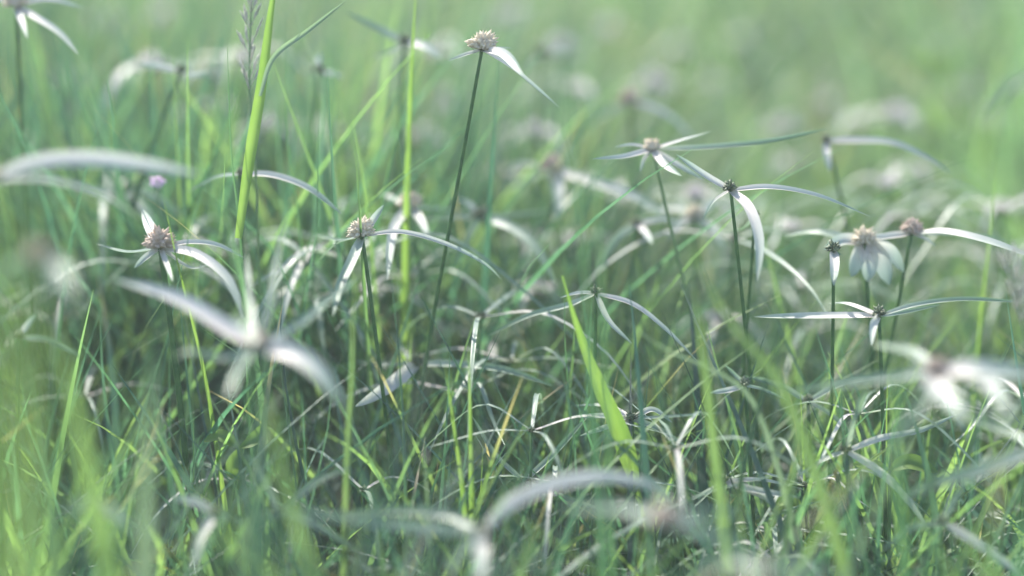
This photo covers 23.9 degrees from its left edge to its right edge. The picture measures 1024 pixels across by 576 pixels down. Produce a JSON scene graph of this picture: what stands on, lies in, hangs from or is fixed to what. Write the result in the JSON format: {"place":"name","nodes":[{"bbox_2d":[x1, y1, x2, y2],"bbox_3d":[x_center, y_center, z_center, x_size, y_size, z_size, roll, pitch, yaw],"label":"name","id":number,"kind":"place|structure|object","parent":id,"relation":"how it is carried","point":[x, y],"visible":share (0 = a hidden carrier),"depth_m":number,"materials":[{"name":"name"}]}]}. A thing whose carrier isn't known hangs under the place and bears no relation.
{"place":"outdoors","nodes":[
{"label":"outdoors","id":0,"kind":"place"},
{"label":"ground","id":1,"kind":"structure","parent":0,"visible":0},
{"bbox_2d":[3,120,37,575],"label":"grass shoot","id":2,"kind":"object","parent":1,"relation":"on","point":[22,553],"depth_m":0.43,"materials":[{"name":"plant"}]},
{"bbox_2d":[0,0,82,453],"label":"sedge plant","id":3,"kind":"object","parent":1,"relation":"on","point":[19,8],"visible":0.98,"depth_m":0.86,"materials":[{"name":"plant"}]},
{"bbox_2d":[0,239,118,575],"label":"sedge plant","id":4,"kind":"object","parent":1,"relation":"on","point":[39,254],"visible":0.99,"depth_m":0.60,"materials":[{"name":"plant"}]},
{"bbox_2d":[46,304,124,575],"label":"grass shoot","id":5,"kind":"object","parent":1,"relation":"on","point":[102,532],"depth_m":0.61,"materials":[{"name":"plant"}]},
{"bbox_2d":[0,151,199,575],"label":"sedge plant","id":6,"kind":"object","parent":1,"relation":"on","point":[68,158],"visible":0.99,"depth_m":0.69,"materials":[{"name":"white plant"}]},
{"bbox_2d":[0,366,206,464],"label":"sedge plant","id":7,"kind":"object","parent":1,"relation":"on","point":[84,396],"visible":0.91,"depth_m":0.86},
{"bbox_2d":[0,167,209,400],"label":"sedge plant","id":8,"kind":"object","parent":1,"relation":"on","point":[102,215],"visible":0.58,"depth_m":0.90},
{"bbox_2d":[51,119,159,454],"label":"grass shoot","id":9,"kind":"object","parent":1,"relation":"on","point":[107,239],"depth_m":0.91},
{"bbox_2d":[57,63,208,493],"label":"sedge plant","id":10,"kind":"object","parent":1,"relation":"on","point":[165,67],"visible":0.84,"depth_m":0.89,"materials":[{"name":"plant"}]},
{"bbox_2d":[0,215,268,323],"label":"sedge plant","id":11,"kind":"object","parent":1,"relation":"on","point":[202,221],"visible":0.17,"depth_m":0.88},
{"bbox_2d":[137,354,155,575],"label":"grass shoot","id":12,"kind":"object","parent":1,"relation":"on","point":[146,560],"depth_m":0.63,"materials":[{"name":"plant"}]},
{"bbox_2d":[97,51,195,206],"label":"sedge plant","id":13,"kind":"object","parent":1,"relation":"on","point":[114,81],"visible":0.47,"depth_m":1.00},
{"bbox_2d":[74,182,223,432],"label":"sedge plant","id":14,"kind":"object","parent":1,"relation":"on","point":[141,206],"visible":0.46,"depth_m":0.90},
{"bbox_2d":[97,210,243,574],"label":"sedge plant","id":15,"kind":"object","parent":1,"relation":"on","point":[158,240],"visible":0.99,"depth_m":0.79,"materials":[{"name":"plant"}]},
{"bbox_2d":[123,89,239,468],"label":"grass shoot","id":16,"kind":"object","parent":1,"relation":"on","point":[160,315],"depth_m":0.88,"materials":[{"name":"plant"}]},
{"bbox_2d":[163,197,234,555],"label":"grass shoot","id":17,"kind":"object","parent":1,"relation":"on","point":[218,461],"depth_m":0.80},
{"bbox_2d":[172,496,243,575],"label":"sedge plant","id":18,"kind":"object","parent":1,"relation":"on","point":[210,521],"visible":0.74,"depth_m":0.72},
{"bbox_2d":[62,231,385,534],"bbox_3d":[-0.092,0.080,0.916,0.125,0.213,0.092,4,15,14],"label":"sedge plant","id":19,"kind":"object","parent":1,"relation":"on","point":[318,273],"visible":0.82,"depth_m":0.88,"materials":[{"name":"plant"}]},
{"bbox_2d":[204,429,254,549],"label":"weed","id":20,"kind":"object","parent":1,"relation":"on","point":[248,443],"visible":0.58,"depth_m":0.80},
{"bbox_2d":[112,214,359,575],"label":"sedge plant","id":21,"kind":"object","parent":1,"relation":"on","point":[239,330],"visible":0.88,"depth_m":0.70,"materials":[{"name":"white plant"}]},
{"bbox_2d":[238,242,252,470],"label":"grass shoot","id":22,"kind":"object","parent":1,"relation":"on","point":[249,418],"depth_m":0.81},
{"bbox_2d":[235,0,274,238],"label":"grass shoot","id":23,"kind":"object","parent":22,"relation":"attached to","point":[253,136],"depth_m":0.80,"materials":[{"name":"plant"}]},
{"bbox_2d":[169,44,326,234],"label":"sedge plant","id":24,"kind":"object","parent":1,"relation":"on","point":[240,53],"visible":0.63,"depth_m":1.00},
{"bbox_2d":[236,0,266,520],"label":"grass seed head","id":25,"kind":"object","parent":1,"relation":"on","point":[251,50],"depth_m":0.82},
{"bbox_2d":[190,167,341,463],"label":"sedge plant","id":26,"kind":"object","parent":1,"relation":"on","point":[298,182],"visible":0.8,"depth_m":0.83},
{"bbox_2d":[257,376,321,575],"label":"grass shoot","id":27,"kind":"object","parent":1,"relation":"on","point":[309,561],"depth_m":0.65,"materials":[{"name":"plant"}]},
{"bbox_2d":[243,451,353,574],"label":"sedge plant","id":28,"kind":"object","parent":1,"relation":"on","point":[303,491],"visible":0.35,"depth_m":0.74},
{"bbox_2d":[285,26,332,573],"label":"grass shoot","id":29,"kind":"object","parent":1,"relation":"on","point":[309,332],"depth_m":0.86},
{"bbox_2d":[131,265,489,459],"bbox_3d":[-0.072,0.089,0.911,0.112,0.196,0.079,6,16,23],"label":"sedge plant","id":30,"kind":"object","parent":1,"relation":"on","point":[319,319],"visible":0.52,"depth_m":0.89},
{"bbox_2d":[290,53,343,468],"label":"sedge plant","id":31,"kind":"object","parent":1,"relation":"on","point":[319,67],"visible":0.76,"depth_m":0.91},
{"bbox_2d":[199,198,472,498],"bbox_3d":[-0.069,0.078,0.914,0.124,0.217,0.088,-14,21,-43],"label":"sedge plant","id":32,"kind":"object","parent":1,"relation":"on","point":[295,275],"visible":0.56,"depth_m":0.89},
{"bbox_2d":[340,259,356,575],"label":"grass shoot","id":33,"kind":"object","parent":1,"relation":"on","point":[345,535],"depth_m":0.75,"materials":[{"name":"plant"}]},
{"bbox_2d":[332,77,408,568],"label":"grass shoot","id":34,"kind":"object","parent":1,"relation":"on","point":[361,347],"depth_m":0.87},
{"bbox_2d":[345,12,441,451],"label":"sedge plant","id":35,"kind":"object","parent":1,"relation":"on","point":[402,40],"visible":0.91,"depth_m":0.89,"materials":[{"name":"plant"}]},
{"bbox_2d":[228,229,578,470],"bbox_3d":[-0.047,0.082,0.894,0.128,0.218,0.094,-4,16,-15],"label":"sedge plant","id":36,"kind":"object","parent":1,"relation":"on","point":[288,263],"visible":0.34,"depth_m":0.85,"materials":[{"name":"plant"}]},
{"bbox_2d":[314,205,499,562],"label":"sedge plant","id":37,"kind":"object","parent":1,"relation":"on","point":[358,246],"visible":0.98,"depth_m":0.80,"materials":[{"name":"plant"}]},
{"bbox_2d":[398,0,415,479],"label":"grass shoot","id":38,"kind":"object","parent":1,"relation":"on","point":[405,275],"depth_m":0.86,"materials":[{"name":"plant"}]},
{"bbox_2d":[302,247,532,479],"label":"sedge plant","id":39,"kind":"object","parent":1,"relation":"on","point":[411,275],"visible":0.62,"depth_m":0.89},
{"bbox_2d":[367,34,471,302],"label":"sedge plant","id":40,"kind":"object","parent":1,"relation":"on","point":[453,40],"visible":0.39,"depth_m":1.05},
{"bbox_2d":[380,191,471,508],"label":"sedge plant","id":41,"kind":"object","parent":1,"relation":"on","point":[416,200],"visible":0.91,"depth_m":0.87,"materials":[{"name":"plant"}]},
{"bbox_2d":[0,293,879,575],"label":"foreground grass","id":42,"kind":"structure","parent":1,"relation":"on","point":[250,522],"depth_m":0.63,"materials":[{"name":"plant"}]},
{"bbox_2d":[298,369,601,474],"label":"sedge plant","id":43,"kind":"object","parent":1,"relation":"on","point":[483,392],"visible":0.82,"depth_m":0.84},
{"bbox_2d":[354,332,551,549],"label":"sedge plant","id":44,"kind":"object","parent":1,"relation":"on","point":[392,380],"visible":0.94,"depth_m":0.83,"materials":[{"name":"white plant"}]},
{"bbox_2d":[445,368,474,575],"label":"grass shoot","id":45,"kind":"object","parent":1,"relation":"on","point":[465,514],"depth_m":0.78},
{"bbox_2d":[258,470,671,575],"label":"sedge plant","id":46,"kind":"object","parent":1,"relation":"on","point":[478,537],"visible":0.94,"depth_m":0.69,"materials":[{"name":"white plant"}]},
{"bbox_2d":[394,30,559,574],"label":"sedge plant","id":47,"kind":"object","parent":1,"relation":"on","point":[482,42],"visible":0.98,"depth_m":0.81,"materials":[{"name":"plant"}]},
{"bbox_2d":[375,341,617,530],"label":"sedge plant","id":48,"kind":"object","parent":1,"relation":"on","point":[511,360],"visible":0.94,"depth_m":0.85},
{"bbox_2d":[425,198,580,470],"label":"sedge plant","id":49,"kind":"object","parent":1,"relation":"on","point":[525,236],"visible":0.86,"depth_m":0.89,"materials":[{"name":"plant"}]},
{"bbox_2d":[1,295,1020,575],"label":"broad leaves","id":50,"kind":"object","parent":1,"relation":"on","point":[675,419],"visible":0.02,"depth_m":0.91,"materials":[{"name":"plant"}]},
{"bbox_2d":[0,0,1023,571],"bbox_3d":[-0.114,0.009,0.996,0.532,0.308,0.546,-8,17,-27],"label":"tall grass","id":51,"kind":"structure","parent":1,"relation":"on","point":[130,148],"depth_m":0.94,"materials":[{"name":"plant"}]},
{"bbox_2d":[0,0,1023,358],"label":"grass","id":52,"kind":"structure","parent":1,"relation":"on","point":[892,26],"depth_m":1.38,"materials":[{"name":"plant"}]},
{"bbox_2d":[0,0,1023,575],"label":"meadow grass","id":53,"kind":"structure","parent":1,"relation":"on","point":[114,472],"depth_m":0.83,"materials":[{"name":"plant"}]},
{"bbox_2d":[980,71,1023,119],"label":"grass shoot","id":54,"kind":"object","parent":53,"relation":"on","point":[1006,88],"depth_m":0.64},
{"bbox_2d":[0,0,1023,371],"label":"sedge leaves","id":55,"kind":"object","parent":1,"relation":"on","point":[904,124],"visible":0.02,"depth_m":1.50,"materials":[{"name":"plant"}]},
{"bbox_2d":[3,149,1022,575],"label":"sedge leaves","id":56,"kind":"object","parent":1,"relation":"on","point":[637,523],"visible":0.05,"depth_m":0.87,"materials":[{"name":"plant"}]},
{"bbox_2d":[472,276,575,516],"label":"sedge plant","id":57,"kind":"object","parent":1,"relation":"on","point":[539,283],"visible":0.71,"depth_m":0.93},
{"bbox_2d":[404,286,644,554],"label":"sedge plant","id":58,"kind":"object","parent":1,"relation":"on","point":[480,316],"visible":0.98,"depth_m":0.84,"materials":[{"name":"plant"}]},
{"bbox_2d":[483,120,572,250],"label":"sedge plant","id":59,"kind":"object","parent":1,"relation":"on","point":[545,130],"visible":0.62,"depth_m":1.05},
{"bbox_2d":[472,416,606,574],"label":"sedge plant","id":60,"kind":"object","parent":1,"relation":"on","point":[536,469],"visible":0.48,"depth_m":0.80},
{"bbox_2d":[408,393,675,575],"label":"sedge plant","id":61,"kind":"object","parent":1,"relation":"on","point":[534,407],"visible":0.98,"depth_m":0.79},
{"bbox_2d":[522,44,568,440],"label":"sedge plant","id":62,"kind":"object","parent":1,"relation":"on","point":[545,51],"visible":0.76,"depth_m":0.97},
{"bbox_2d":[510,76,602,250],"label":"sedge plant","id":63,"kind":"object","parent":1,"relation":"on","point":[577,86],"visible":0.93,"depth_m":1.10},
{"bbox_2d":[396,465,731,575],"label":"sedge plant","id":64,"kind":"object","parent":1,"relation":"on","point":[549,506],"visible":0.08,"depth_m":0.78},
{"bbox_2d":[562,0,605,575],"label":"grass shoot","id":65,"kind":"object","parent":1,"relation":"on","point":[595,435],"depth_m":0.69,"materials":[{"name":"plant"}]},
{"bbox_2d":[501,152,670,463],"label":"sedge plant","id":66,"kind":"object","parent":1,"relation":"on","point":[549,162],"visible":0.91,"depth_m":0.92,"materials":[{"name":"plant"}]},
{"bbox_2d":[488,284,697,575],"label":"sedge plant","id":67,"kind":"object","parent":1,"relation":"on","point":[594,291],"visible":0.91,"depth_m":0.81,"materials":[{"name":"plant"}]},
{"bbox_2d":[586,52,614,575],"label":"grass shoot","id":68,"kind":"object","parent":1,"relation":"on","point":[612,553],"depth_m":0.71,"materials":[{"name":"plant"}]},
{"bbox_2d":[562,276,659,575],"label":"grass shoot","id":69,"kind":"object","parent":1,"relation":"on","point":[619,429],"depth_m":0.78,"materials":[{"name":"plant"}]},
{"bbox_2d":[507,173,743,339],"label":"sedge plant","id":70,"kind":"object","parent":1,"relation":"on","point":[624,205],"visible":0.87,"depth_m":0.97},
{"bbox_2d":[596,216,684,496],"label":"sedge plant","id":71,"kind":"object","parent":1,"relation":"on","point":[636,223],"visible":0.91,"depth_m":0.88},
{"bbox_2d":[571,403,717,559],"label":"sedge plant","id":72,"kind":"object","parent":1,"relation":"on","point":[633,417],"visible":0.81,"depth_m":0.80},
{"bbox_2d":[600,86,695,347],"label":"sedge plant","id":73,"kind":"object","parent":1,"relation":"on","point":[628,97],"visible":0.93,"depth_m":0.96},
{"bbox_2d":[613,66,707,268],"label":"sedge plant","id":74,"kind":"object","parent":1,"relation":"on","point":[662,82],"visible":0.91,"depth_m":1.20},
{"bbox_2d":[560,488,767,575],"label":"sedge plant","id":75,"kind":"object","parent":1,"relation":"on","point":[666,514],"visible":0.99,"depth_m":0.62,"materials":[{"name":"plant"}]},
{"bbox_2d":[641,200,723,457],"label":"sedge plant","id":76,"kind":"object","parent":1,"relation":"on","point":[694,212],"visible":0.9,"depth_m":0.90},
{"bbox_2d":[636,180,744,387],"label":"sedge plant","id":77,"kind":"object","parent":1,"relation":"on","point":[696,191],"visible":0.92,"depth_m":0.98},
{"bbox_2d":[560,210,830,549],"bbox_3d":[0.071,0.082,0.905,0.136,0.214,0.077,9,17,30],"label":"sedge plant","id":78,"kind":"object","parent":1,"relation":"on","point":[795,272],"visible":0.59,"depth_m":0.89,"materials":[{"name":"plant"}]},
{"bbox_2d":[563,411,847,575],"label":"sedge plant","id":79,"kind":"object","parent":1,"relation":"on","point":[678,465],"visible":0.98,"depth_m":0.76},
{"bbox_2d":[595,129,825,494],"bbox_3d":[0.069,0.073,0.853,0.085,0.258,0.025,0,15,0],"label":"sedge plant","id":80,"kind":"object","parent":1,"relation":"on","point":[653,147],"visible":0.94,"depth_m":0.83,"materials":[{"name":"plant"}]},
{"bbox_2d":[694,288,734,575],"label":"grass shoot","id":81,"kind":"object","parent":1,"relation":"on","point":[718,478],"depth_m":0.72,"materials":[{"name":"plant"}]},
{"bbox_2d":[619,317,809,575],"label":"grass shoot","id":82,"kind":"object","parent":1,"relation":"on","point":[782,482],"depth_m":0.75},
{"bbox_2d":[676,308,770,557],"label":"sedge plant","id":83,"kind":"object","parent":1,"relation":"on","point":[721,320],"visible":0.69,"depth_m":0.92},
{"bbox_2d":[711,364,780,575],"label":"sedge plant","id":84,"kind":"object","parent":1,"relation":"on","point":[744,381],"visible":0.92,"depth_m":0.79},
{"bbox_2d":[683,558,828,575],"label":"sedge plant","id":85,"kind":"object","parent":1,"relation":"on","point":[771,568],"visible":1,"depth_m":0.61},
{"bbox_2d":[685,229,854,575],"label":"grass shoot","id":86,"kind":"object","parent":1,"relation":"on","point":[840,553],"depth_m":0.69,"materials":[{"name":"plant"}]},
{"bbox_2d":[676,154,869,551],"bbox_3d":[0.082,0.080,0.829,0.053,0.256,0.050,-13,19,-39],"label":"sedge plant","id":87,"kind":"object","parent":1,"relation":"on","point":[733,189],"visible":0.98,"depth_m":0.80,"materials":[{"name":"plant"}]},
{"bbox_2d":[592,261,960,470],"bbox_3d":[0.104,0.081,0.946,0.143,0.194,0.061,3,15,12],"label":"sedge plant","id":88,"kind":"object","parent":1,"relation":"on","point":[800,287],"visible":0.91,"depth_m":0.91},
{"bbox_2d":[745,376,857,575],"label":"sedge plant","id":89,"kind":"object","parent":1,"relation":"on","point":[805,398],"visible":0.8,"depth_m":0.82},
{"bbox_2d":[764,217,849,401],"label":"sedge plant","id":90,"kind":"object","parent":1,"relation":"on","point":[791,225],"visible":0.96,"depth_m":0.95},
{"bbox_2d":[691,195,937,356],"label":"sedge plant","id":91,"kind":"object","parent":1,"relation":"on","point":[756,206],"visible":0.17,"depth_m":1.00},
{"bbox_2d":[680,437,949,540],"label":"sedge plant","id":92,"kind":"object","parent":1,"relation":"on","point":[804,484],"visible":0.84,"depth_m":0.81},
{"bbox_2d":[745,287,893,427],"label":"sedge plant","id":93,"kind":"object","parent":1,"relation":"on","point":[796,338],"visible":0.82,"depth_m":0.92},
{"bbox_2d":[824,239,841,573],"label":"sedge plant","id":94,"kind":"object","parent":1,"relation":"on","point":[833,248],"visible":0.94,"depth_m":0.81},
{"bbox_2d":[785,225,903,541],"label":"sedge plant","id":95,"kind":"object","parent":1,"relation":"on","point":[870,255],"visible":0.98,"depth_m":0.83,"materials":[{"name":"plant"}]},
{"bbox_2d":[827,165,917,291],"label":"sedge plant","id":96,"kind":"object","parent":1,"relation":"on","point":[888,181],"visible":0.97,"depth_m":1.00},
{"bbox_2d":[794,391,954,560],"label":"sedge plant","id":97,"kind":"object","parent":1,"relation":"on","point":[860,402],"visible":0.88,"depth_m":0.78,"materials":[{"name":"plant"}]},
{"bbox_2d":[831,101,918,302],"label":"sedge plant","id":98,"kind":"object","parent":1,"relation":"on","point":[896,110],"visible":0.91,"depth_m":1.12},
{"bbox_2d":[761,189,993,422],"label":"sedge plant","id":99,"kind":"object","parent":1,"relation":"on","point":[886,215],"visible":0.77,"depth_m":0.98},
{"bbox_2d":[758,384,1000,574],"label":"sedge plant","id":100,"kind":"object","parent":1,"relation":"on","point":[833,434],"visible":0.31,"depth_m":0.80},
{"bbox_2d":[821,133,950,446],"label":"sedge plant","id":101,"kind":"object","parent":1,"relation":"on","point":[826,140],"visible":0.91,"depth_m":0.88,"materials":[{"name":"plant"}]},
{"bbox_2d":[846,387,930,575],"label":"grass shoot","id":102,"kind":"object","parent":1,"relation":"on","point":[850,570],"depth_m":0.67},
{"bbox_2d":[755,296,1022,575],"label":"sedge plant","id":103,"kind":"object","parent":1,"relation":"on","point":[878,312],"visible":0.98,"depth_m":0.80,"materials":[{"name":"plant"}]},
{"bbox_2d":[853,454,937,575],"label":"weed","id":104,"kind":"object","parent":1,"relation":"on","point":[912,461],"visible":0.65,"depth_m":0.80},
{"bbox_2d":[894,320,911,575],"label":"grass shoot","id":105,"kind":"object","parent":1,"relation":"on","point":[905,564],"depth_m":0.67,"materials":[{"name":"plant"}]},
{"bbox_2d":[789,343,1023,575],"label":"sedge plant","id":106,"kind":"object","parent":1,"relation":"on","point":[936,373],"visible":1,"depth_m":0.67,"materials":[{"name":"plant"}]},
{"bbox_2d":[802,190,1023,445],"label":"sedge plant","id":107,"kind":"object","parent":1,"relation":"on","point":[911,215],"visible":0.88,"depth_m":0.96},
{"bbox_2d":[861,159,977,334],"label":"sedge plant","id":108,"kind":"object","parent":1,"relation":"on","point":[920,169],"visible":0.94,"depth_m":1.10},
{"bbox_2d":[904,53,955,327],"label":"weed","id":109,"kind":"object","parent":1,"relation":"on","point":[936,63],"visible":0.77,"depth_m":1.15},
{"bbox_2d":[854,217,1023,549],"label":"sedge plant","id":110,"kind":"object","parent":1,"relation":"on","point":[911,227],"visible":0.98,"depth_m":0.83,"materials":[{"name":"plant"}]},
{"bbox_2d":[858,182,1023,405],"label":"sedge plant","id":111,"kind":"object","parent":1,"relation":"on","point":[997,210],"visible":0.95,"depth_m":0.94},
{"bbox_2d":[925,104,967,336],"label":"weed","id":112,"kind":"object","parent":1,"relation":"on","point":[953,121],"visible":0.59,"depth_m":1.15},
{"bbox_2d":[875,250,1021,406],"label":"sedge plant","id":113,"kind":"object","parent":1,"relation":"on","point":[1005,289],"visible":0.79,"depth_m":0.95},
{"bbox_2d":[880,480,1021,575],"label":"sedge plant","id":114,"kind":"object","parent":1,"relation":"on","point":[960,532],"visible":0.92,"depth_m":0.74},
{"bbox_2d":[894,417,1023,500],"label":"sedge plant","id":115,"kind":"object","parent":1,"relation":"on","point":[1005,460],"visible":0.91,"depth_m":0.70,"materials":[{"name":"plant"}]},
{"bbox_2d":[961,159,996,550],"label":"grass shoot","id":116,"kind":"object","parent":1,"relation":"on","point":[972,414],"depth_m":0.87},
{"bbox_2d":[995,242,1023,566],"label":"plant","id":117,"kind":"object","parent":1,"relation":"on","point":[1017,293],"depth_m":0.74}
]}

